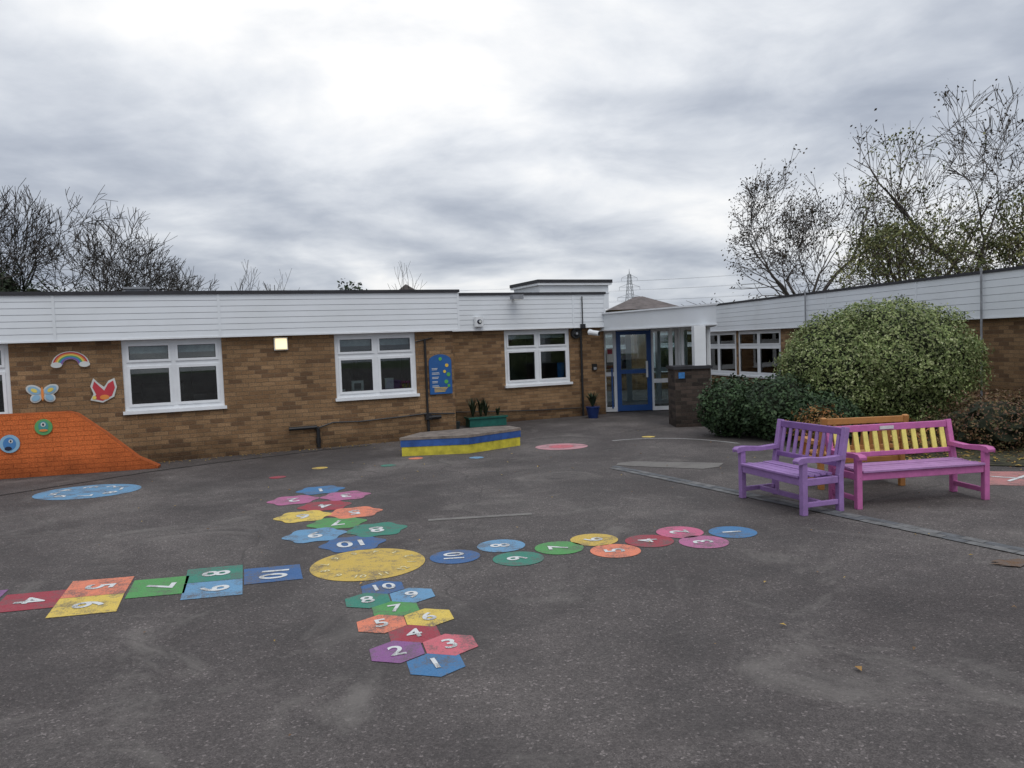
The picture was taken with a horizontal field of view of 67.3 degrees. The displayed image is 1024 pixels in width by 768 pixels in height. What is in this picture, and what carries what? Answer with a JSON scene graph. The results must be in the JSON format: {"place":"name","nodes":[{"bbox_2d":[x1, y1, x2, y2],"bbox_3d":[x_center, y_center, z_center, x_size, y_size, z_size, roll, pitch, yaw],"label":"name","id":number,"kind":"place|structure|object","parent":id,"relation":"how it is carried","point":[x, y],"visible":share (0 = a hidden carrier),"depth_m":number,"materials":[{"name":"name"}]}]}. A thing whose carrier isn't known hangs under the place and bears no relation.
{"place":"outdoors","nodes":[
{"label":"outdoors","id":0,"kind":"place"},
{"bbox_2d":[0,338,410,411],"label":"classroom interior","id":1,"kind":"object","parent":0,"point":[152,385],"visible":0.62,"depth_m":17.12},
{"bbox_2d":[399,284,414,289],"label":"brick house","id":2,"kind":"structure","parent":0,"point":[405,287],"depth_m":74.30,"materials":[{"name":"brown tile"}]},
{"bbox_2d":[0,389,1023,767],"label":"asphalt playground","id":3,"kind":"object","parent":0,"point":[584,659],"depth_m":4.95},
{"bbox_2d":[0,411,160,478],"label":"orange ramp wall","id":4,"kind":"structure","parent":3,"relation":"on","point":[72,442],"depth_m":12.04,"materials":[{"name":"paint"}]},
{"bbox_2d":[0,435,19,452],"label":"monster wall art","id":5,"kind":"object","parent":4,"relation":"attached to","point":[9,443],"visible":1,"depth_m":11.84},
{"bbox_2d":[34,419,52,434],"bbox_3d":[-7.278,0.670,11.951,0.250,0.250,0.028,-3,3,-15],"label":"monster wall art","id":6,"kind":"object","parent":4,"relation":"attached to","point":[43,427],"visible":1,"depth_m":11.94},
{"bbox_2d":[32,484,140,499],"bbox_3d":[-5.760,1.459,10.450,1.360,0.004,1.100,-2,3,0],"label":"number circle marking","id":7,"kind":"object","parent":3,"relation":"on","point":[88,491],"visible":1,"depth_m":10.42,"materials":[{"name":"paint"}]},
{"bbox_2d":[0,564,302,617],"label":"square hopscotch marking","id":8,"kind":"object","parent":3,"relation":"on","point":[187,586],"visible":1,"depth_m":5.96,"materials":[{"name":"paint"}]},
{"bbox_2d":[0,445,369,495],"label":"tar joint line","id":9,"kind":"object","parent":3,"relation":"on","point":[172,468],"visible":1,"depth_m":12.22,"materials":[{"name":"black asphalt"}]},
{"bbox_2d":[8,331,455,461],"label":"classroom wall","id":10,"kind":"structure","parent":3,"relation":"on","point":[271,395],"depth_m":13.71,"materials":[{"name":"brown brick"}]},
{"bbox_2d":[26,384,58,402],"bbox_3d":[-7.553,0.152,12.378,0.458,0.290,0.043,-3,3,-24],"label":"butterfly wall art","id":11,"kind":"object","parent":10,"relation":"attached to","point":[46,393],"visible":1,"depth_m":12.37},
{"bbox_2d":[51,351,89,367],"bbox_3d":[-7.190,-0.401,12.523,0.560,0.261,0.039,-3,3,-24],"label":"rainbow wall art","id":12,"kind":"object","parent":10,"relation":"attached to","point":[58,360],"visible":1,"depth_m":12.51},
{"bbox_2d":[90,378,116,402],"bbox_3d":[-6.763,0.103,12.739,0.400,0.410,0.026,-3,3,-24],"label":"wall art","id":13,"kind":"object","parent":10,"relation":"attached to","point":[106,392],"visible":1,"depth_m":12.73},
{"bbox_2d":[0,332,419,414],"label":"classroom windows","id":14,"kind":"structure","parent":10,"relation":"in","point":[173,363],"depth_m":13.39,"materials":[{"name":"white plastic"}]},
{"bbox_2d":[0,289,459,343],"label":"white fascia and roof","id":15,"kind":"structure","parent":10,"relation":"on","point":[52,316],"depth_m":13.29,"materials":[{"name":"plastic"}]},
{"bbox_2d":[123,287,149,290],"bbox_3d":[-7.793,-1.829,16.280,0.750,0.410,0.500,-3,3,-24],"label":"roof vent","id":16,"kind":"object","parent":15,"relation":"on","point":[136,288],"visible":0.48,"depth_m":16.02,"materials":[{"name":"grey metal"}]},
{"bbox_2d":[273,337,287,349],"bbox_3d":[-4.157,-0.722,13.842,0.240,0.230,0.090,-3,3,-24],"label":"wall lamp","id":17,"kind":"object","parent":10,"relation":"attached to","point":[280,343],"visible":1,"depth_m":13.81,"materials":[{"name":"white plastic"}]},
{"bbox_2d":[289,337,454,447],"bbox_3d":[-2.604,0.130,14.557,3.201,1.960,0.110,-3,3,-24],"label":"drain pipe","id":18,"kind":"object","parent":10,"relation":"attached to","point":[428,416],"visible":0.96,"depth_m":14.93,"materials":[{"name":"black plastic"}]},
{"bbox_2d":[429,354,452,394],"bbox_3d":[-1.404,-0.194,15.117,0.460,0.780,0.036,-3,3,-24],"label":"playground rules sign","id":19,"kind":"object","parent":10,"relation":"attached to","point":[440,374],"visible":1,"depth_m":15.10,"materials":[{"name":"plastic"}]},
{"bbox_2d":[266,485,407,551],"bbox_3d":[-2.002,1.422,8.521,1.236,0.004,3.543,-3,3,-21],"label":"flower hopscotch marking","id":20,"kind":"object","parent":3,"relation":"on","point":[327,528],"visible":1,"depth_m":8.10,"materials":[{"name":"multicoloured paint"}]},
{"bbox_2d":[310,548,424,580],"bbox_3d":[-1.206,1.502,6.446,0.950,0.004,0.950,-2,3,0],"label":"compass circle marking","id":21,"kind":"object","parent":3,"relation":"on","point":[369,564],"visible":1,"depth_m":6.41,"materials":[{"name":"paint"}]},
{"bbox_2d":[345,581,477,676],"bbox_3d":[-0.703,1.556,5.072,0.642,0.004,1.883,-3,3,-20],"label":"hexagon hopscotch marking","id":22,"kind":"object","parent":3,"relation":"on","point":[441,657],"visible":1,"depth_m":4.90,"materials":[{"name":"multicoloured paint"}]},
{"bbox_2d":[456,414,459,428],"bbox_3d":[-1.222,0.789,16.411,0.239,0.390,0.270,-3,3,-20],"label":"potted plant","id":23,"kind":"object","parent":3,"relation":"on","point":[457,424],"visible":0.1,"depth_m":16.35,"materials":[{"name":"black plant"}]},
{"bbox_2d":[399,426,520,455],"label":"wooden stage platform","id":24,"kind":"structure","parent":3,"relation":"on","point":[465,440],"depth_m":12.85,"materials":[{"name":"wood"}]},
{"bbox_2d":[428,513,532,520],"bbox_3d":[-0.329,1.388,8.043,1.087,0.001,0.090,-2,3,-6],"label":"faded line marking","id":25,"kind":"object","parent":3,"relation":"on","point":[480,516],"visible":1,"depth_m":8.04,"materials":[{"name":"paint"}]},
{"bbox_2d":[464,398,507,427],"bbox_3d":[-0.590,0.595,17.070,0.922,0.661,0.473,-3,3,-20],"label":"planter trough","id":26,"kind":"object","parent":3,"relation":"on","point":[496,419],"visible":1,"depth_m":16.96,"materials":[{"name":"teal plastic"}]},
{"bbox_2d":[452,327,605,425],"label":"office wall","id":27,"kind":"structure","parent":3,"relation":"on","point":[479,364],"depth_m":17.75,"materials":[{"name":"brown brick"}]},
{"bbox_2d":[474,317,483,326],"bbox_3d":[-0.738,-1.386,17.130,0.160,0.220,0.161,-1,3,20],"label":"alarm sounder","id":28,"kind":"object","parent":27,"relation":"attached to","point":[478,321],"visible":1,"depth_m":17.08,"materials":[{"name":"white plastic"}]},
{"bbox_2d":[510,294,523,299],"bbox_3d":[0.080,-1.949,17.360,0.260,0.120,0.309,-3,3,-24],"label":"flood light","id":29,"kind":"object","parent":27,"relation":"attached to","point":[517,297],"visible":1,"depth_m":17.23,"materials":[{"name":"plastic"}]},
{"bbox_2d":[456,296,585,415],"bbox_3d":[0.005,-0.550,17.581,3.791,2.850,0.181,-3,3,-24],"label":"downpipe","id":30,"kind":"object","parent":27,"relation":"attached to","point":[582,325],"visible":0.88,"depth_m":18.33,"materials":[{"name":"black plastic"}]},
{"bbox_2d":[452,292,605,331],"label":"office fascia and roof","id":31,"kind":"structure","parent":27,"relation":"on","point":[534,310],"depth_m":17.71,"materials":[{"name":"white plastic"}]},
{"bbox_2d":[504,329,572,387],"bbox_3d":[0.595,-0.611,17.996,1.750,1.315,0.180,-3,3,-24],"label":"office window","id":32,"kind":"structure","parent":27,"relation":"in","point":[536,348],"depth_m":17.98,"materials":[{"name":"white plastic"}]},
{"bbox_2d":[510,279,612,308],"bbox_3d":[1.576,-2.836,24.964,2.650,0.920,2.120,-3,3,-24],"label":"rooftop clerestory","id":33,"kind":"object","parent":27,"relation":"on","point":[569,285],"visible":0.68,"depth_m":24.09,"materials":[{"name":"white plastic"}]},
{"bbox_2d":[570,329,579,338],"bbox_3d":[1.520,-1.199,18.290,0.240,0.240,0.120,-3,3,-24],"label":"school bell","id":34,"kind":"object","parent":27,"relation":"attached to","point":[574,333],"visible":1,"depth_m":18.25,"materials":[{"name":"black plastic"}]},
{"bbox_2d":[588,329,599,335],"bbox_3d":[1.918,-1.219,18.187,0.351,0.178,0.164,1,4,45],"label":"security camera","id":35,"kind":"object","parent":27,"relation":"attached to","point":[593,332],"visible":1,"depth_m":18.13,"materials":[{"name":"white plastic"}]},
{"bbox_2d":[592,364,596,369],"bbox_3d":[1.993,-0.409,18.566,0.120,0.160,0.055,-3,3,-24],"label":"door entry box","id":36,"kind":"object","parent":27,"relation":"attached to","point":[594,366],"visible":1,"depth_m":18.54,"materials":[{"name":"black plastic"}]},
{"bbox_2d":[44,441,1023,735],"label":"fallen leaves","id":37,"kind":"object","parent":3,"relation":"on","point":[666,465],"visible":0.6,"depth_m":10.53,"materials":[{"name":"plant"}]},
{"bbox_2d":[535,443,587,449],"bbox_3d":[0.850,1.071,13.206,0.900,0.004,0.800,-2,3,0],"label":"target circle marking","id":38,"kind":"object","parent":3,"relation":"on","point":[563,446],"visible":1,"depth_m":13.18,"materials":[{"name":"paint"}]},
{"bbox_2d":[584,392,599,417],"bbox_3d":[1.858,0.480,17.906,0.447,0.624,0.451,0,3,28],"label":"potted plant","id":39,"kind":"object","parent":3,"relation":"on","point":[592,411],"visible":1,"depth_m":17.82,"materials":[{"name":"blue plant"}]},
{"bbox_2d":[430,526,756,565],"bbox_3d":[0.772,1.413,6.771,2.984,0.004,0.878,-3,3,-9],"label":"circle hopscotch marking","id":40,"kind":"object","parent":3,"relation":"on","point":[688,536],"visible":1,"depth_m":6.76,"materials":[{"name":"multicoloured paint"}]},
{"bbox_2d":[605,311,691,390],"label":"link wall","id":41,"kind":"structure","parent":3,"relation":"on","point":[638,354],"depth_m":27.23,"materials":[{"name":"glass"}]},
{"bbox_2d":[599,303,717,365],"bbox_3d":[3.234,-0.508,18.280,3.800,2.455,5.950,-2,3,0],"label":"entrance canopy","id":42,"kind":"object","parent":3,"relation":"on","point":[698,319],"visible":0.62,"depth_m":16.57,"materials":[{"name":"paint"}]},
{"bbox_2d":[617,461,722,468],"bbox_3d":[2.207,1.144,10.895,1.479,0.001,0.536,-1,3,21],"label":"concrete patch","id":43,"kind":"object","parent":3,"relation":"on","point":[698,465],"visible":1,"depth_m":10.90,"materials":[{"name":"grey concrete"}]},
{"bbox_2d":[612,438,739,443],"bbox_3d":[2.891,0.984,13.473,2.249,0.001,0.532,-1,3,25],"label":"white line marking","id":44,"kind":"object","parent":3,"relation":"on","point":[676,438],"visible":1,"depth_m":13.69,"materials":[{"name":"paint"}]},
{"bbox_2d":[666,365,712,426],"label":"brick pier","id":45,"kind":"structure","parent":3,"relation":"on","point":[686,385],"depth_m":15.39,"materials":[{"name":"brown brick"}]},
{"bbox_2d":[732,419,849,515],"bbox_3d":[2.922,0.847,8.110,0.647,0.844,1.074,-3,3,-19],"label":"purple bench","id":46,"kind":"object","parent":3,"relation":"on","point":[775,470],"visible":1,"depth_m":7.98,"materials":[{"name":"paint"}]},
{"bbox_2d":[611,466,1023,554],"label":"block paving strip","id":47,"kind":"object","parent":3,"relation":"on","point":[993,545],"visible":0.95,"depth_m":7.41,"materials":[{"name":"grey concrete"}]},
{"bbox_2d":[798,414,908,489],"bbox_3d":[3.990,0.764,9.033,1.044,0.834,0.647,-2,3,-4],"label":"wooden bench","id":48,"kind":"object","parent":3,"relation":"on","point":[864,421],"visible":0.47,"depth_m":8.78,"materials":[{"name":"wood"}]},
{"bbox_2d":[753,414,1023,465],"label":"soil planting bed","id":49,"kind":"object","parent":3,"relation":"on","point":[1001,459],"visible":0.14,"depth_m":10.80,"materials":[{"name":"brown soil"}]},
{"bbox_2d":[693,371,865,441],"bbox_3d":[4.567,0.359,13.251,2.955,1.182,1.665,0,4,37],"label":"laurel hedge","id":50,"kind":"object","parent":49,"relation":"on","point":[746,407],"visible":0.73,"depth_m":13.01,"materials":[{"name":"green plant"}]},
{"bbox_2d":[786,402,947,454],"bbox_3d":[5.147,0.657,11.424,2.326,0.714,1.324,1,4,43],"label":"autumn fern","id":51,"kind":"object","parent":49,"relation":"on","point":[817,421],"visible":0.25,"depth_m":11.79,"materials":[{"name":"brown plant"}]},
{"bbox_2d":[769,293,994,428],"bbox_3d":[6.477,-0.372,13.625,3.779,2.427,3.163,-2,3,0],"label":"variegated round bush","id":52,"kind":"object","parent":49,"relation":"on","point":[913,359],"visible":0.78,"depth_m":12.70,"materials":[{"name":"green plant"}]},
{"bbox_2d":[917,383,1023,451],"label":"russet shrub","id":53,"kind":"object","parent":49,"relation":"on","point":[997,423],"visible":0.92,"depth_m":11.07,"materials":[{"name":"brown plant"}]},
{"bbox_2d":[825,419,995,509],"bbox_3d":[4.161,0.826,8.108,1.524,0.794,0.667,-3,3,-9],"label":"pink and yellow bench","id":54,"kind":"object","parent":3,"relation":"on","point":[858,471],"visible":0.86,"depth_m":8.18,"materials":[{"name":"paint"}]},
{"bbox_2d":[990,471,1023,485],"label":"red path marking","id":55,"kind":"object","parent":3,"relation":"on","point":[1006,478],"visible":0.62,"depth_m":9.06,"materials":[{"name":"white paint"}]},
{"bbox_2d":[990,558,1023,566],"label":"rust stain marking","id":56,"kind":"object","parent":3,"relation":"on","point":[1018,562],"visible":1,"depth_m":5.82,"materials":[{"name":"beige paint"}]},
{"bbox_3d":[10.946,-0.903,18.947,4.740,2.590,21.800,-3,3,-12],"label":"wing","id":57,"kind":"object","parent":3,"relation":"on","visible":0},
{"bbox_2d":[804,268,982,397],"bbox_3d":[8.352,-0.927,17.488,0.045,2.800,5.839,-3,3,-12],"label":"conduit pipe","id":58,"kind":"object","parent":57,"relation":"attached to","point":[981,321],"visible":0.5,"depth_m":14.62,"materials":[{"name":"grey plastic"}]},
{"bbox_2d":[0,0,1023,309],"label":"sky","id":59,"kind":"structure","parent":0,"point":[479,146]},
{"bbox_2d":[508,334,564,379],"bbox_3d":[-0.701,-0.515,19.677,4.200,2.590,3.820,-3,3,-24],"label":"office interior","id":60,"kind":"object","parent":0,"point":[521,365],"visible":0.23,"depth_m":21.32,"materials":[{"name":"black"}]},
{"bbox_2d":[605,296,676,311],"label":"brick house","id":61,"kind":"structure","parent":0,"point":[638,303],"depth_m":60.55,"materials":[{"name":"brown tile"}]},
{"bbox_2d":[674,317,1023,413],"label":"wing wall","id":62,"kind":"structure","parent":0,"point":[1004,337],"depth_m":14.51,"materials":[{"name":"brown brick"}]},
{"bbox_2d":[710,329,780,378],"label":"wing windows","id":63,"kind":"structure","parent":62,"relation":"in","point":[759,350],"depth_m":23.85,"materials":[{"name":"white plastic"}]},
{"bbox_2d":[710,265,1023,331],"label":"wing fascia and roof","id":64,"kind":"structure","parent":62,"relation":"on","point":[1002,292],"depth_m":16.86,"materials":[{"name":"white plastic"}]},
{"label":"grassy ground","id":65,"kind":"structure","parent":0,"visible":0},
{"bbox_2d":[0,252,104,291],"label":"evergreen shrubbery","id":66,"kind":"object","parent":65,"relation":"on","point":[7,282],"visible":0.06,"depth_m":41.62,"materials":[{"name":"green plant"}]},
{"bbox_2d":[0,178,126,291],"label":"bare oak tree","id":67,"kind":"object","parent":65,"relation":"on","point":[15,253],"visible":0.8,"depth_m":42.70,"materials":[{"name":"brown plant"}]},
{"bbox_2d":[27,201,200,291],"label":"bare oak tree","id":68,"kind":"object","parent":65,"relation":"on","point":[109,263],"visible":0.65,"depth_m":43.51,"materials":[{"name":"brown plant"}]},
{"bbox_2d":[138,257,218,290],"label":"bare ash tree","id":69,"kind":"object","parent":65,"relation":"on","point":[171,284],"visible":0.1,"depth_m":47.63,"materials":[{"name":"brown plant"}]},
{"bbox_2d":[231,259,259,290],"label":"sapling tree","id":70,"kind":"object","parent":65,"relation":"on","point":[242,285],"visible":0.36,"depth_m":61.55,"materials":[{"name":"brown plant"}]},
{"bbox_2d":[262,268,291,289],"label":"sapling tree","id":71,"kind":"object","parent":65,"relation":"on","point":[274,285],"visible":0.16,"depth_m":60.91,"materials":[{"name":"brown plant"}]},
{"bbox_2d":[337,278,366,289],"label":"distant conifer","id":72,"kind":"object","parent":65,"relation":"on","point":[346,287],"visible":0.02,"depth_m":61.55,"materials":[{"name":"green plant"}]},
{"bbox_2d":[388,262,426,289],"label":"sapling tree","id":73,"kind":"object","parent":65,"relation":"on","point":[407,281],"visible":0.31,"depth_m":59.65,"materials":[{"name":"brown plant"}]},
{"bbox_2d":[618,271,636,300],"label":"electricity pylon","id":74,"kind":"object","parent":65,"relation":"on","point":[628,277],"visible":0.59,"depth_m":298.13,"materials":[{"name":"metal"}]},
{"bbox_2d":[267,256,958,302],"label":"power lines","id":75,"kind":"object","parent":74,"relation":"attached to","point":[689,287],"visible":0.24,"depth_m":281.63,"materials":[{"name":"metal"}]},
{"bbox_2d":[607,403,668,411],"bbox_3d":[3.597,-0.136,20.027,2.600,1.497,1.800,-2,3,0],"label":"lobby floor","id":76,"kind":"structure","parent":65,"relation":"on","point":[666,404],"depth_m":20.38,"materials":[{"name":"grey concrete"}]},
{"bbox_2d":[604,327,709,411],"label":"lobby glazing","id":77,"kind":"structure","parent":76,"relation":"on","point":[658,380],"depth_m":19.09,"materials":[{"name":"white plastic"}]},
{"bbox_2d":[606,348,613,408],"bbox_3d":[2.437,-0.139,19.024,0.160,1.500,0.020,-2,3,0],"label":"window","id":78,"kind":"structure","parent":77,"relation":"attached to","point":[609,352],"depth_m":19.00,"materials":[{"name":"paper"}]},
{"bbox_2d":[616,329,652,411],"bbox_3d":[3.020,-0.331,19.025,0.860,2.000,0.160,-2,3,0],"label":"blue entrance door","id":79,"kind":"structure","parent":77,"relation":"attached to","point":[648,372],"depth_m":19.01,"materials":[{"name":"paint"}]},
{"bbox_2d":[709,327,710,364],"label":"lobby side glazing","id":80,"kind":"structure","parent":77,"relation":"attached to","point":[709,348],"depth_m":19.10,"materials":[{"name":"white plastic"}]},
{"bbox_2d":[721,144,901,298],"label":"bare ash tree","id":81,"kind":"object","parent":65,"relation":"on","point":[803,230],"visible":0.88,"depth_m":41.04,"materials":[{"name":"brown plant"}]},
{"bbox_2d":[683,76,1023,305],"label":"oak tree","id":82,"kind":"object","parent":65,"relation":"on","point":[1000,194],"visible":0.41,"depth_m":35.88,"materials":[{"name":"brown plant"}]},
{"bbox_2d":[826,206,989,288],"bbox_3d":[15.619,-3.569,30.772,6.363,6.584,4.739,-2,3,0],"label":"field maple tree","id":83,"kind":"object","parent":65,"relation":"on","point":[880,236],"visible":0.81,"depth_m":29.93,"materials":[{"name":"green plant"}]},
{"bbox_2d":[821,125,1011,287],"bbox_3d":[17.400,-5.820,33.435,7.132,10.692,6.453,-2,3,0],"label":"silver birch tree","id":84,"kind":"object","parent":65,"relation":"on","point":[903,203],"visible":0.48,"depth_m":33.30,"materials":[{"name":"brown plant"}]},
{"bbox_2d":[924,189,1023,276],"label":"field maple tree","id":85,"kind":"object","parent":65,"relation":"on","point":[1009,244],"visible":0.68,"depth_m":31.33,"materials":[{"name":"green plant"}]}
]}

